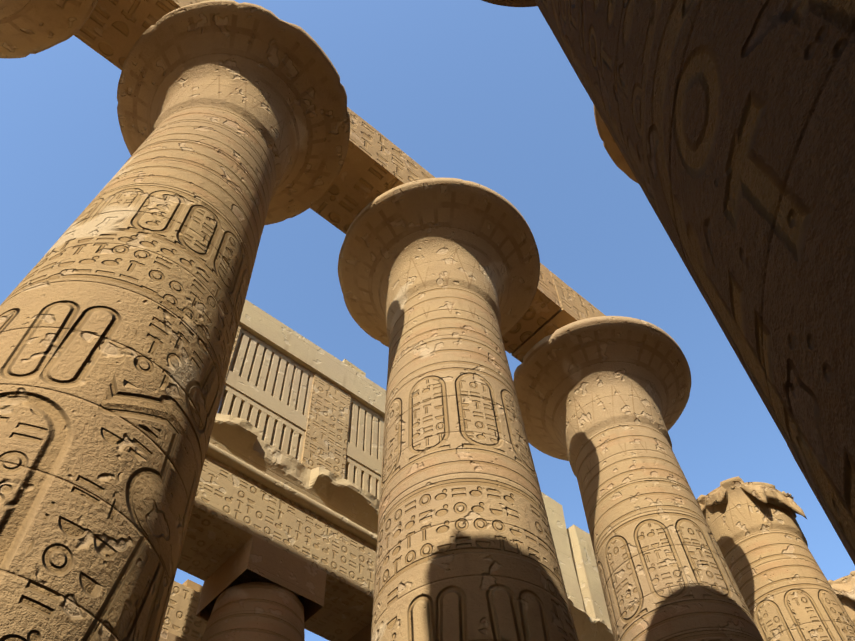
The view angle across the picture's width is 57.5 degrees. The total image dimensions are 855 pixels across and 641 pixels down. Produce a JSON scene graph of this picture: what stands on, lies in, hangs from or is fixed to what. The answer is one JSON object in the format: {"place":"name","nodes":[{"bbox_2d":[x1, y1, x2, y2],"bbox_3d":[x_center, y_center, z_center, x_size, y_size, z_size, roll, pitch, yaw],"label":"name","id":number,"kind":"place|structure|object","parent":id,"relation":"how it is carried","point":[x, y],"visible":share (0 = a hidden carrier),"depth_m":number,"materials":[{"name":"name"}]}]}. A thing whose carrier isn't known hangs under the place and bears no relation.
{"place":"outdoors","nodes":[
{"label":"outdoors","id":0,"kind":"place"},
{"bbox_2d":[0,0,97,58],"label":"great column","id":1,"kind":"structure","parent":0,"point":[27,27],"depth_m":17.09,"materials":[{"name":"stone"}]},
{"bbox_2d":[0,0,349,640],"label":"great column","id":2,"kind":"structure","parent":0,"point":[121,307],"depth_m":9.46,"materials":[{"name":"stone"}]},
{"bbox_2d":[74,0,209,69],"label":"architrave beam","id":3,"kind":"structure","parent":2,"relation":"on","point":[112,31],"depth_m":18.43,"materials":[{"name":"stone"}]},
{"bbox_2d":[0,0,854,640],"label":"sky","id":4,"kind":"structure","parent":0,"point":[486,94],"materials":[{"name":"blue"}]},
{"bbox_2d":[338,178,578,640],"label":"great column","id":5,"kind":"structure","parent":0,"point":[439,279],"depth_m":14.26,"materials":[{"name":"stone"}]},
{"bbox_2d":[310,107,434,233],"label":"architrave beam","id":6,"kind":"structure","parent":5,"relation":"on","point":[376,164],"depth_m":21.03,"materials":[{"name":"stone"}]},
{"bbox_2d":[502,263,560,352],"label":"architrave beam","id":7,"kind":"structure","parent":5,"relation":"on","point":[545,306],"depth_m":23.46,"materials":[{"name":"stone"}]},
{"bbox_2d":[593,104,638,183],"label":"great column","id":8,"kind":"structure","parent":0,"point":[613,151],"depth_m":19.30,"materials":[{"name":"stone"}]},
{"bbox_2d":[513,316,763,640],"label":"great column","id":9,"kind":"structure","parent":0,"point":[602,401],"depth_m":19.61,"materials":[{"name":"stone"}]},
{"bbox_2d":[511,271,605,362],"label":"architrave beam","id":10,"kind":"structure","parent":9,"relation":"on","point":[575,305],"depth_m":23.98,"materials":[{"name":"stone"}]},
{"bbox_2d":[482,0,854,564],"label":"great column","id":11,"kind":"structure","parent":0,"point":[730,125],"depth_m":2.38,"materials":[{"name":"stone"}]},
{"bbox_2d":[696,476,854,640],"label":"great column","id":12,"kind":"structure","parent":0,"point":[784,587],"depth_m":22.42,"materials":[{"name":"stone"}]},
{"bbox_2d":[828,571,854,624],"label":"great column","id":13,"kind":"structure","parent":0,"point":[843,588],"depth_m":26.57,"materials":[{"name":"stone"}]},
{"bbox_3d":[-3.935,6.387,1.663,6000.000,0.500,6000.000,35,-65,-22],"label":"ground","id":14,"kind":"structure","parent":0,"visible":0},
{"bbox_2d":[159,629,187,640],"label":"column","id":15,"kind":"structure","parent":14,"relation":"on","point":[166,635],"depth_m":21.02,"materials":[{"name":"stone"}]},
{"bbox_2d":[196,535,326,640],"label":"column","id":16,"kind":"structure","parent":14,"relation":"on","point":[231,607],"depth_m":18.56,"materials":[{"name":"stone"}]},
{"bbox_2d":[348,622,371,640],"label":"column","id":17,"kind":"structure","parent":14,"relation":"on","point":[364,634],"depth_m":21.13,"materials":[{"name":"stone"}]},
{"bbox_3d":[-16.876,6.565,10.517,2.700,15.000,2.700,35,-65,-22],"label":"small column","id":18,"kind":"object","parent":14,"relation":"on","visible":0},
{"bbox_2d":[162,581,207,640],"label":"aisle architrave","id":19,"kind":"object","parent":18,"relation":"on","point":[182,620],"depth_m":21.94,"materials":[{"name":"stone"}]},
{"bbox_2d":[182,579,202,592],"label":"aisle roof blocks","id":20,"kind":"structure","parent":19,"relation":"on","point":[193,585],"depth_m":22.97,"materials":[{"name":"stone"}]},
{"bbox_3d":[-7.227,8.331,12.057,2.700,15.000,2.700,35,-65,-22],"label":"small column","id":21,"kind":"object","parent":14,"relation":"on","visible":0},
{"bbox_2d":[177,454,376,640],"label":"architrave beam","id":22,"kind":"structure","parent":21,"relation":"on","point":[233,511],"depth_m":20.13,"materials":[{"name":"beige stone"}]},
{"bbox_2d":[206,443,376,546],"bbox_3d":[-6.258,2.876,19.754,38.500,0.343,0.335,35,-65,-22],"label":"clerestory torus","id":23,"kind":"object","parent":22,"relation":"on","point":[275,485],"visible":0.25,"depth_m":20.93,"materials":[{"name":"beige stone"}]},
{"bbox_2d":[209,413,613,640],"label":"cornice","id":24,"kind":"structure","parent":23,"relation":"on","point":[236,437],"depth_m":21.88,"materials":[{"name":"beige stone"}]},
{"bbox_2d":[225,324,350,477],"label":"clerestory piers","id":25,"kind":"structure","parent":24,"relation":"on","point":[325,440],"depth_m":24.26,"materials":[{"name":"beige stone"}]},
{"bbox_2d":[239,299,385,417],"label":"stone lintel","id":26,"kind":"structure","parent":25,"relation":"on","point":[270,330],"depth_m":26.24,"materials":[{"name":"beige stone"}]},
{"bbox_2d":[342,359,365,375],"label":"clerestory blocks","id":27,"kind":"structure","parent":26,"relation":"on","point":[350,364],"depth_m":28.32,"materials":[{"name":"beige stone"}]},
{"bbox_2d":[217,327,384,499],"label":"clerestory grilles","id":28,"kind":"object","parent":24,"relation":"on","point":[266,390],"visible":0.56,"depth_m":24.02,"materials":[{"name":"beige stone"}]},
{"bbox_2d":[541,492,611,628],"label":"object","id":29,"kind":"structure","parent":24,"relation":"on","point":[578,564],"depth_m":29.89,"materials":[{"name":"beige stone"}]}
]}

